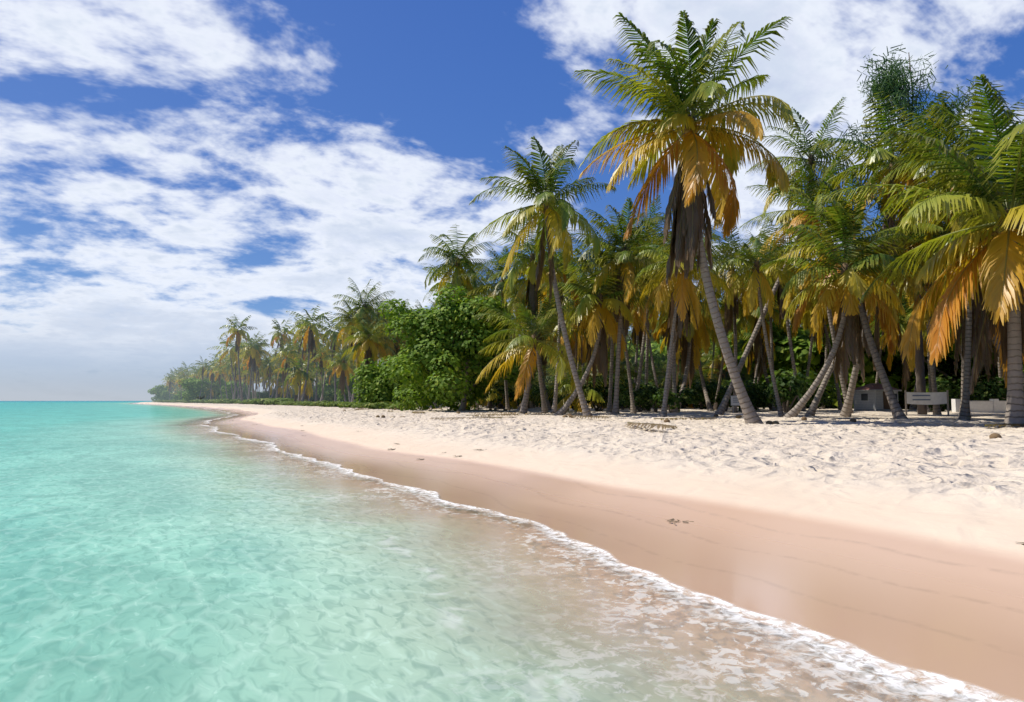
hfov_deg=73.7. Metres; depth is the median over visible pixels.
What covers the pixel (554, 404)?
forest palm
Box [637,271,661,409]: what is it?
forest palm
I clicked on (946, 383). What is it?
shrub
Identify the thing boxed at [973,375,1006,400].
shrub
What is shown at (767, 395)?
shrub
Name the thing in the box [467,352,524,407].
forest palm
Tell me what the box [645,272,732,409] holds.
forest palm
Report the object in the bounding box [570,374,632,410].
shrub
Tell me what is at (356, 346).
forest palm
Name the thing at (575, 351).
palm
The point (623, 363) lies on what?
bush
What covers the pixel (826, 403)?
shrub
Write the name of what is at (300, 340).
forest palm
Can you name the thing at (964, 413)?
forest palm
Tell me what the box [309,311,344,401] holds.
forest palm
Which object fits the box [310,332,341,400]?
forest palm
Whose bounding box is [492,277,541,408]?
forest palm
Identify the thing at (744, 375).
tree
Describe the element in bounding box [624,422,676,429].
fallen frond
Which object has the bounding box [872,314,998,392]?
tree
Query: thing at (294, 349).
forest palm
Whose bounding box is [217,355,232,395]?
forest palm
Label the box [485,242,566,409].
forest palm
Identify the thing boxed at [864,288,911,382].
forest palm
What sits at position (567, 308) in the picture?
forest palm
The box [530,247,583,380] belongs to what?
forest palm
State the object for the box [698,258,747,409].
forest palm
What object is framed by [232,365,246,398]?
forest palm
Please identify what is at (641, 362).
forest palm
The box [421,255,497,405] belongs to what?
forest palm
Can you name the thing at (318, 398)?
shrub
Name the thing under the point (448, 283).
forest palm
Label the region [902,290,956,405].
forest palm
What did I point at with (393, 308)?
forest palm
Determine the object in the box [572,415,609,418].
fallen frond
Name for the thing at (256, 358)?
forest palm
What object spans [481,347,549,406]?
forest palm
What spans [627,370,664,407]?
forest palm
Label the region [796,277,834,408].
forest palm
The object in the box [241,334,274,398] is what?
forest palm
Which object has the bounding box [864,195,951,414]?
forest palm
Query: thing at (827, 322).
forest palm
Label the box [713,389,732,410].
shrub
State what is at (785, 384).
shrub
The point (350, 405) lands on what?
scrub
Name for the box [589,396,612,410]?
shrub
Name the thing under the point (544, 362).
forest palm
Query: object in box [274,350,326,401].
forest palm
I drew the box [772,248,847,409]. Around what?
forest palm
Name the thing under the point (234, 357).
forest palm
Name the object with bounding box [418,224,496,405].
forest palm
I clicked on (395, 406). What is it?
scrub
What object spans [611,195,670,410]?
palm
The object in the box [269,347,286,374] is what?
forest palm
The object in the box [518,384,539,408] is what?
shrub
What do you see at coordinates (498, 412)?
fallen frond
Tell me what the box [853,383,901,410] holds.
beach hut
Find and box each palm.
[163,376,174,395]
[165,374,174,395]
[173,373,188,399]
[174,367,190,390]
[177,361,193,376]
[188,365,201,378]
[194,357,210,398]
[202,379,218,399]
[203,359,220,398]
[208,335,246,398]
[209,353,228,398]
[210,361,228,398]
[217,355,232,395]
[219,314,255,403]
[221,371,238,382]
[223,340,243,398]
[223,357,242,398]
[231,368,242,393]
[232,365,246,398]
[233,340,267,398]
[237,332,269,398]
[237,340,265,398]
[239,351,262,390]
[240,363,259,399]
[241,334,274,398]
[249,365,263,398]
[257,357,277,379]
[259,356,278,398]
[260,363,290,397]
[268,317,297,397]
[268,337,303,397]
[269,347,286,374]
[272,360,291,397]
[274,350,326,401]
[276,373,294,397]
[280,335,306,399]
[286,304,329,400]
[290,368,319,400]
[293,317,318,395]
[294,317,334,400]
[294,344,311,393]
[300,345,321,391]
[306,343,335,400]
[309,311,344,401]
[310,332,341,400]
[319,368,333,389]
[320,342,361,401]
[323,320,350,401]
[324,344,355,401]
[332,297,378,400]
[333,277,396,342]
[335,307,358,401]
[341,314,395,366]
[341,320,397,370]
[363,292,394,357]
[373,294,408,333]
[374,312,409,363]
[377,333,406,357]
[414,299,435,310]
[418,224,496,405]
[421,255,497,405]
[428,262,493,408]
[458,246,532,409]
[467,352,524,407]
[470,136,615,416]
[471,282,600,413]
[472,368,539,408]
[476,207,578,412]
[476,270,508,405]
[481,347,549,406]
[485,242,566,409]
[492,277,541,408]
[510,286,574,409]
[512,367,552,406]
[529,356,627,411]
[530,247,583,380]
[533,227,597,411]
[535,247,660,414]
[536,273,609,398]
[536,364,570,387]
[554,331,609,381]
[557,292,629,382]
[561,264,598,372]
[562,208,659,412]
[563,197,670,413]
[564,298,579,375]
[568,355,625,407]
[572,10,800,423]
[576,247,660,412]
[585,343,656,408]
[609,352,662,385]
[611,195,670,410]
[618,219,695,410]
[624,220,751,416]
[627,245,724,412]
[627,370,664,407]
[628,324,660,345]
[629,304,660,383]
[634,223,736,401]
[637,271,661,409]
[643,362,664,386]
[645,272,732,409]
[646,264,708,391]
[648,365,698,407]
[653,287,742,410]
[653,359,727,407]
[662,349,722,407]
[676,356,726,406]
[696,222,783,412]
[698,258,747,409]
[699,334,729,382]
[701,295,739,381]
[707,218,811,416]
[714,147,881,414]
[714,271,800,383]
[727,307,797,386]
[733,213,820,410]
[738,230,799,410]
[741,281,791,382]
[744,97,880,412]
[759,202,939,417]
[760,167,946,418]
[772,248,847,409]
[790,262,833,407]
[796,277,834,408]
[798,299,836,342]
[803,217,938,415]
[814,74,1023,426]
[814,90,974,416]
[855,362,912,408]
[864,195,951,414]
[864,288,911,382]
[869,286,960,411]
[875,181,1023,383]
[876,84,1023,416]
[878,86,1022,419]
[879,228,931,409]
[894,242,943,411]
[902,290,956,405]
[940,263,1023,381]
[950,314,995,383]
[988,313,1005,400]
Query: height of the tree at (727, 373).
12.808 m
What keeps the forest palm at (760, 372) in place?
on the beach sand
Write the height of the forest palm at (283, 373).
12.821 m
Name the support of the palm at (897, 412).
on the beach sand
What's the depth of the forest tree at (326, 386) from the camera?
194.78 m
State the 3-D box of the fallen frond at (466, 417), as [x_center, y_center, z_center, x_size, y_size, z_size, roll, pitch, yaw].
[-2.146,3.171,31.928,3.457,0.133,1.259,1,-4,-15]
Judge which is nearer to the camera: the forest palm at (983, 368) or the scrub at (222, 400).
the forest palm at (983, 368)
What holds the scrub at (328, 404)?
on the beach sand
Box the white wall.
[951,399,1005,412]
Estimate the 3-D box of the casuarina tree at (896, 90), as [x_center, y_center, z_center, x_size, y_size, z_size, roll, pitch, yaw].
[27.633,-8.204,46.167,13.726,25.506,11.761,0,-4,4]
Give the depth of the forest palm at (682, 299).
37.56 m
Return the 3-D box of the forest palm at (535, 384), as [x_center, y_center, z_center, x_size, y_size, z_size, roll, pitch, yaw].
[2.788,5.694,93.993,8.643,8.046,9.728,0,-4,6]
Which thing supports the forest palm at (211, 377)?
on the beach sand
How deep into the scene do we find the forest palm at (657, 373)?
106.32 m
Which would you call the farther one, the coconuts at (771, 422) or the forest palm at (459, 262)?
the forest palm at (459, 262)
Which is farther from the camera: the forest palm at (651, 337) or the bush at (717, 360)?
the forest palm at (651, 337)
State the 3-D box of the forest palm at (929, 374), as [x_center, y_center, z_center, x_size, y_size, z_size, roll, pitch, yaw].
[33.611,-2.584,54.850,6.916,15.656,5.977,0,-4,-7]
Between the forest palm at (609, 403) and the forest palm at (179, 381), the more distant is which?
the forest palm at (179, 381)
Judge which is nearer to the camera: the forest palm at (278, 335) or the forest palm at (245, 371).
the forest palm at (278, 335)
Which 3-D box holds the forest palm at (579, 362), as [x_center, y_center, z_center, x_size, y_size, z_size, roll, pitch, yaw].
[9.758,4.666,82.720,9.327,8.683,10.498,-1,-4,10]
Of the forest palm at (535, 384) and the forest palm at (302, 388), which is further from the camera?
the forest palm at (302, 388)
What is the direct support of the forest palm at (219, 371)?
on the beach sand
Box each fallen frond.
[432,417,501,419]
[466,414,519,416]
[471,412,521,414]
[528,412,575,414]
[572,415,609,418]
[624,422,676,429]
[654,418,716,419]
[985,423,1023,427]
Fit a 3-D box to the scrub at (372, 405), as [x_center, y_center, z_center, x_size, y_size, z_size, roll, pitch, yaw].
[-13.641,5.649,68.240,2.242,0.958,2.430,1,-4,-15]
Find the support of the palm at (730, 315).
on the beach sand
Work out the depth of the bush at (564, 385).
56.62 m
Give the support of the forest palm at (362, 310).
on the beach sand
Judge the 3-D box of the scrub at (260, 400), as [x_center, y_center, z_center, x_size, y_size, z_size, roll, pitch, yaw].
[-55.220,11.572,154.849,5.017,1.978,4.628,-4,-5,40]
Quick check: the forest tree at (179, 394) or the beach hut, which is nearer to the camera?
the beach hut
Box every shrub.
[256,391,268,398]
[265,389,275,398]
[309,394,319,400]
[323,389,337,400]
[324,391,339,400]
[489,384,522,408]
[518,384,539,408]
[519,382,539,407]
[529,385,559,407]
[529,385,564,408]
[557,393,575,409]
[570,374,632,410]
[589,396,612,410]
[613,388,634,409]
[619,387,655,411]
[619,393,638,409]
[633,380,661,411]
[638,383,663,411]
[652,385,699,412]
[676,380,698,407]
[686,376,726,408]
[702,384,730,407]
[708,381,744,408]
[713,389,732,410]
[732,382,770,410]
[743,378,771,408]
[759,385,771,409]
[763,387,797,408]
[766,367,816,412]
[802,376,836,406]
[806,399,827,408]
[898,390,910,408]
[926,375,974,410]
[928,386,960,411]
[952,379,985,400]
[957,379,1006,400]
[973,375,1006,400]
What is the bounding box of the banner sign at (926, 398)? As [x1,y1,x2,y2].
[904,390,949,416]
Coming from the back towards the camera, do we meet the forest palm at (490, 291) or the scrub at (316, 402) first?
the scrub at (316, 402)
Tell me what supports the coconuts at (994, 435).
on the beach sand
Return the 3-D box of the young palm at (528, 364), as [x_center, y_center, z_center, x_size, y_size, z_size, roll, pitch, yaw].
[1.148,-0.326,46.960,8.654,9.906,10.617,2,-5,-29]
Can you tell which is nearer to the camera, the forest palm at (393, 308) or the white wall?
the white wall
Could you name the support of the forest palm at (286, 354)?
on the beach sand
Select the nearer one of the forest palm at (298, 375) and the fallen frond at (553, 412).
the fallen frond at (553, 412)
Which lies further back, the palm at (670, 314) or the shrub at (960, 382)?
the shrub at (960, 382)
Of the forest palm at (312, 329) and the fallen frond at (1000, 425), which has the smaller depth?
the fallen frond at (1000, 425)
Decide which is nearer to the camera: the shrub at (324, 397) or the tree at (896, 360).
the tree at (896, 360)
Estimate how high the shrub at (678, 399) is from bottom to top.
2.374 m
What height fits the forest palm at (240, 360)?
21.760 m
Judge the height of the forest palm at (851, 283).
10.730 m
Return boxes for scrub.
[217,399,230,403]
[244,398,264,404]
[257,398,271,404]
[263,398,292,404]
[287,401,300,405]
[311,400,332,405]
[317,402,326,406]
[324,402,341,406]
[333,402,355,407]
[342,403,357,407]
[353,404,365,407]
[364,403,385,408]
[385,402,420,409]
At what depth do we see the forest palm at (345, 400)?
154.04 m
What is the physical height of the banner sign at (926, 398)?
1.850 m
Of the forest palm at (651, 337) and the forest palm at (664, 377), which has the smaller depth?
the forest palm at (664, 377)
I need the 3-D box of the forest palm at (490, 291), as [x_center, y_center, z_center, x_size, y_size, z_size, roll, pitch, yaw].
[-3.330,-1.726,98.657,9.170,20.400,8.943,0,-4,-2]
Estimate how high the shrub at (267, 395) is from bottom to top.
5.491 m
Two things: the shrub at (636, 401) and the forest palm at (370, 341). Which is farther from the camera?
the forest palm at (370, 341)
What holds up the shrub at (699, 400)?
on the beach sand
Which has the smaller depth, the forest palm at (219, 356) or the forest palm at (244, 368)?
the forest palm at (244, 368)
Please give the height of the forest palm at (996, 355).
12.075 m
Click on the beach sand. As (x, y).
(885, 536)
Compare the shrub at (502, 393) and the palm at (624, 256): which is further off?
the shrub at (502, 393)
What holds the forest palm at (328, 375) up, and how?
on the beach sand
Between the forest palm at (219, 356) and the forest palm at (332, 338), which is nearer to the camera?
the forest palm at (332, 338)
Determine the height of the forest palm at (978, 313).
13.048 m
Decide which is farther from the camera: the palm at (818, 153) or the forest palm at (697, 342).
the forest palm at (697, 342)
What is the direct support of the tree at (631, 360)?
on the beach sand
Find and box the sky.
[0,0,1023,400]
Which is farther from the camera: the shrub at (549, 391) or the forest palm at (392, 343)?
the forest palm at (392, 343)
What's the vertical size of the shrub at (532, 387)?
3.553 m
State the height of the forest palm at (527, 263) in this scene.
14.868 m
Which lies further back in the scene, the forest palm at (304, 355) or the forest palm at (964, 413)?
the forest palm at (304, 355)
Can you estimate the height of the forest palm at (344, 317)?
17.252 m
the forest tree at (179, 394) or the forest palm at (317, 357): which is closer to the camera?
the forest palm at (317, 357)
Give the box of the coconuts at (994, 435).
[989,433,1001,438]
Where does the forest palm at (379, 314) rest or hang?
on the beach sand
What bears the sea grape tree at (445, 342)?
on the beach sand
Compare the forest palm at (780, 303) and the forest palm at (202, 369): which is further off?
the forest palm at (202, 369)
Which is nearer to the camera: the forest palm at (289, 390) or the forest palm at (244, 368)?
the forest palm at (289, 390)
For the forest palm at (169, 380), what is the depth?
384.26 m
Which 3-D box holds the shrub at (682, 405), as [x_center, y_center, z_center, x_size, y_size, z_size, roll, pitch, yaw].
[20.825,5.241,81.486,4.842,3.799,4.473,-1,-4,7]
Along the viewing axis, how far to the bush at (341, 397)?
154.84 m
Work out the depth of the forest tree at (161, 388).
435.76 m
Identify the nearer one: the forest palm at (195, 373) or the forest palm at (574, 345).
the forest palm at (574, 345)
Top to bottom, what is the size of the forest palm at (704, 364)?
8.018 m
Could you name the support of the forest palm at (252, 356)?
on the beach sand
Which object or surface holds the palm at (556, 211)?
on the beach sand
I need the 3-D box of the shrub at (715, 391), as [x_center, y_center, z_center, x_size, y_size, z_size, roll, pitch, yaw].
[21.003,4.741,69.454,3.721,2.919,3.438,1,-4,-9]
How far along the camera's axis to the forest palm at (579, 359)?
90.80 m
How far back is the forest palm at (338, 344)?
147.75 m
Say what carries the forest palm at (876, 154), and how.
on the beach sand
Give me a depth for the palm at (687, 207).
28.98 m
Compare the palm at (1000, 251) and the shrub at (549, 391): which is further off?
the shrub at (549, 391)
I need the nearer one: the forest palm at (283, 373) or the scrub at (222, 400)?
the forest palm at (283, 373)
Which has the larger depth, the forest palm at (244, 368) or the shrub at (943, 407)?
the forest palm at (244, 368)
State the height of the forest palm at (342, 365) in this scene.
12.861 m
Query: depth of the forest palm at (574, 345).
82.52 m
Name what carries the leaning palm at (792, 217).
on the beach sand
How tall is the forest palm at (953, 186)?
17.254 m
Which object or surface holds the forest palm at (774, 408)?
on the beach sand
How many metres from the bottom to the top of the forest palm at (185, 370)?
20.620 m
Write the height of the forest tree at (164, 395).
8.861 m
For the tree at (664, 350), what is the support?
on the beach sand
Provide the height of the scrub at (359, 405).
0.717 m
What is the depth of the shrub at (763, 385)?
63.96 m
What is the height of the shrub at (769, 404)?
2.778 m
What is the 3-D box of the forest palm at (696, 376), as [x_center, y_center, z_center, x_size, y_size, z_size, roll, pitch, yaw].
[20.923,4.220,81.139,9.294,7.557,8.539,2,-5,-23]
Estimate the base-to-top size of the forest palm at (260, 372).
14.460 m
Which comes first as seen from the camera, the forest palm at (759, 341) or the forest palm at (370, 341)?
the forest palm at (759, 341)
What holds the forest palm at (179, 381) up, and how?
on the beach sand
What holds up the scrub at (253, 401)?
on the beach sand
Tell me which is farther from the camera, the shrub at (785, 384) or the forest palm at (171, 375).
the forest palm at (171, 375)
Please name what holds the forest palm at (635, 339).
on the beach sand
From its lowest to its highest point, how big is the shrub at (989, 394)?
2.904 m
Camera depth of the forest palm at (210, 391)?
290.90 m
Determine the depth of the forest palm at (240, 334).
192.60 m
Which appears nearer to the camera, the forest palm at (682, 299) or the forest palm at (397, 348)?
the forest palm at (682, 299)
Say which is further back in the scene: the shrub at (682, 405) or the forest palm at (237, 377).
the forest palm at (237, 377)
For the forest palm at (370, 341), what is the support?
on the beach sand
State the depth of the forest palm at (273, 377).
199.78 m
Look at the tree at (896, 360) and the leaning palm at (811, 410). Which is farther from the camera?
the tree at (896, 360)
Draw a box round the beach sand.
[131,402,1023,701]
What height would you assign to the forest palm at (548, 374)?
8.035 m
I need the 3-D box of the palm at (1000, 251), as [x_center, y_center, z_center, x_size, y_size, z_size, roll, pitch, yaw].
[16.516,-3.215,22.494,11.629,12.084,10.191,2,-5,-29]
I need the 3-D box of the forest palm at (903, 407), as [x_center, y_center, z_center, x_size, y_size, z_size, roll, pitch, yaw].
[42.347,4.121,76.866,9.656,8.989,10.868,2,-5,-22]
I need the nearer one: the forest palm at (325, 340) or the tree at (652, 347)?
the tree at (652, 347)
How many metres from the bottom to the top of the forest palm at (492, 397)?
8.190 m
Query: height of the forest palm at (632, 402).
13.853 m
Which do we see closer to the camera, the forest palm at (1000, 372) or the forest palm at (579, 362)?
the forest palm at (1000, 372)
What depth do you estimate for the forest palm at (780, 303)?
56.20 m
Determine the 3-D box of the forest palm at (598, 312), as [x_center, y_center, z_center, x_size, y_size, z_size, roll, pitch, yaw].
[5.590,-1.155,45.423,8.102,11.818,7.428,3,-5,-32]
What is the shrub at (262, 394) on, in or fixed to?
on the beach sand
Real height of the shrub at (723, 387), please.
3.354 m
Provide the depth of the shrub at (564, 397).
66.93 m
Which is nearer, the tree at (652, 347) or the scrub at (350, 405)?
the scrub at (350, 405)
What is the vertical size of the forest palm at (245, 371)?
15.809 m
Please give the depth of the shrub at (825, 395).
58.23 m
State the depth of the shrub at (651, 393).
52.72 m
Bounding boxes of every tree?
[147,384,173,400]
[159,390,175,399]
[177,390,186,399]
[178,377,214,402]
[201,379,226,399]
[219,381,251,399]
[313,361,362,397]
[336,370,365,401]
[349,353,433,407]
[377,285,537,410]
[526,341,564,383]
[615,344,642,378]
[627,340,664,384]
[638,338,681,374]
[658,319,745,381]
[704,332,766,406]
[715,326,759,406]
[731,321,834,407]
[760,326,901,408]
[794,44,993,413]
[822,308,960,405]
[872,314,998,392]
[881,351,960,395]
[971,313,1023,376]
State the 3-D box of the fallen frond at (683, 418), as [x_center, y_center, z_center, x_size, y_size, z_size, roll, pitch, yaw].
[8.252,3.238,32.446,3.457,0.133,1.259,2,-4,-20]
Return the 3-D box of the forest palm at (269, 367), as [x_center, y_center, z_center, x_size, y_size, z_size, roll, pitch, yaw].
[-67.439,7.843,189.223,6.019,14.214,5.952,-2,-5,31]
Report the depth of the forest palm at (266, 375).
203.77 m
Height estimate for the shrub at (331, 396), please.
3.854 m
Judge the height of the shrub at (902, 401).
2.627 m
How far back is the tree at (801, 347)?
76.03 m
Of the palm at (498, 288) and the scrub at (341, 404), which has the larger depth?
the scrub at (341, 404)
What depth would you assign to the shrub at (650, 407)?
60.40 m
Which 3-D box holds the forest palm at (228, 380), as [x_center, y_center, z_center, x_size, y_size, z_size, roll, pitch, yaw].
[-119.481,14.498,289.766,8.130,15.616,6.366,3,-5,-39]
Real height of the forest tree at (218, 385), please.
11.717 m
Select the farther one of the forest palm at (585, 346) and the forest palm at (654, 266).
the forest palm at (585, 346)
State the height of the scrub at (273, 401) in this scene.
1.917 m
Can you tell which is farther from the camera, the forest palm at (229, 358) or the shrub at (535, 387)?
the forest palm at (229, 358)
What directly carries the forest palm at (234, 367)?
on the beach sand
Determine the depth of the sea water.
5.53 m
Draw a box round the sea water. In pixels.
[0,401,1018,701]
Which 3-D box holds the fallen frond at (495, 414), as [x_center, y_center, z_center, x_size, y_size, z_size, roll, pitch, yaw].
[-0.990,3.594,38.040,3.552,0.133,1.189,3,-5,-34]
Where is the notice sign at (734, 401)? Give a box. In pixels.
[731,396,739,412]
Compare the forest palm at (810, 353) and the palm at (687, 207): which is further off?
the forest palm at (810, 353)
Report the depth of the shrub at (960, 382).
63.31 m
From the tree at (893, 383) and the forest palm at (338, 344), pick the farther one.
the forest palm at (338, 344)
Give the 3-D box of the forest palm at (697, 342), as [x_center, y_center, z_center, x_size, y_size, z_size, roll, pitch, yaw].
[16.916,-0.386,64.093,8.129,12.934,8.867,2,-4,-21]
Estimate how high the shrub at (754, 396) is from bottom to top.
2.821 m
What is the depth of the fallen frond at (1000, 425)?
21.30 m
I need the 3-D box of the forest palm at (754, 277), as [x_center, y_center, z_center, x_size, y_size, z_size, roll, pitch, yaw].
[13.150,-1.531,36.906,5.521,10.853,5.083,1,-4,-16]
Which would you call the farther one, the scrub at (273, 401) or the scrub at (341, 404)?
the scrub at (273, 401)
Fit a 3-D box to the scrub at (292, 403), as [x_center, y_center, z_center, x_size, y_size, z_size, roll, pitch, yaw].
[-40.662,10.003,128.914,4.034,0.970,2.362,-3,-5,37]
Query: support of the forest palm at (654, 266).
on the beach sand
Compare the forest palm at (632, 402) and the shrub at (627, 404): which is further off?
the shrub at (627, 404)
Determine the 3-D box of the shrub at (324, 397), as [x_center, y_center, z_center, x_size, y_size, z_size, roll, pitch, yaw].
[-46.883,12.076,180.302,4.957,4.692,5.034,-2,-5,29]
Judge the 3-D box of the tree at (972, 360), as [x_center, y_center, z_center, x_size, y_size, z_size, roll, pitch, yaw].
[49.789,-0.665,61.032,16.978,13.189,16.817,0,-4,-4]
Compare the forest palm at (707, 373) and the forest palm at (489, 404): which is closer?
the forest palm at (489, 404)
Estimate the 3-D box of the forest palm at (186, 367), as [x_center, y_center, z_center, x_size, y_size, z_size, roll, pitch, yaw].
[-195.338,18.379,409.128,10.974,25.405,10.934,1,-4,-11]
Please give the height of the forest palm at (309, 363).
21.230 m
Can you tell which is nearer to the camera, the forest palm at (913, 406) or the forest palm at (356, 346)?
the forest palm at (913, 406)
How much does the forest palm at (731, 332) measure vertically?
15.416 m
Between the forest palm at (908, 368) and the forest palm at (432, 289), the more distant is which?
the forest palm at (432, 289)
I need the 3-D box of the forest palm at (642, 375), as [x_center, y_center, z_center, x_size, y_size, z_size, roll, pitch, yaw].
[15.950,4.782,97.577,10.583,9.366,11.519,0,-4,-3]
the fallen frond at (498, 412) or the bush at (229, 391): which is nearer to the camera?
the fallen frond at (498, 412)
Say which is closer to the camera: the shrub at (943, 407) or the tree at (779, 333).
the shrub at (943, 407)
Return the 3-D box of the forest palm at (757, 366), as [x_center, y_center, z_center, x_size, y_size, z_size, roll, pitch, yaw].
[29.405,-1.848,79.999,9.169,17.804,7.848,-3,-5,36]
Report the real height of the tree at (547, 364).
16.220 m
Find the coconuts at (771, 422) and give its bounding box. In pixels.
[766,420,778,423]
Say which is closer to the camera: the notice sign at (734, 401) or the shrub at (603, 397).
the notice sign at (734, 401)
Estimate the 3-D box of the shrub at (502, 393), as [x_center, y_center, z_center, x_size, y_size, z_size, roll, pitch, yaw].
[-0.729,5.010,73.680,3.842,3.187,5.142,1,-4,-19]
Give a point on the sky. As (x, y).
(171, 170)
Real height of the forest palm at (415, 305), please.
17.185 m
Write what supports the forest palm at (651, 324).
on the beach sand
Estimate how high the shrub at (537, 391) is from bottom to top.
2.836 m
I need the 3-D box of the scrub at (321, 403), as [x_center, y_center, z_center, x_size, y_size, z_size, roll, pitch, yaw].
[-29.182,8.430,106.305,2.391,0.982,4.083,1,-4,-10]
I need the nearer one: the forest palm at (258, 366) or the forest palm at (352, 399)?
the forest palm at (352, 399)
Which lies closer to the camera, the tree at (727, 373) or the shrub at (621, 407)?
the shrub at (621, 407)

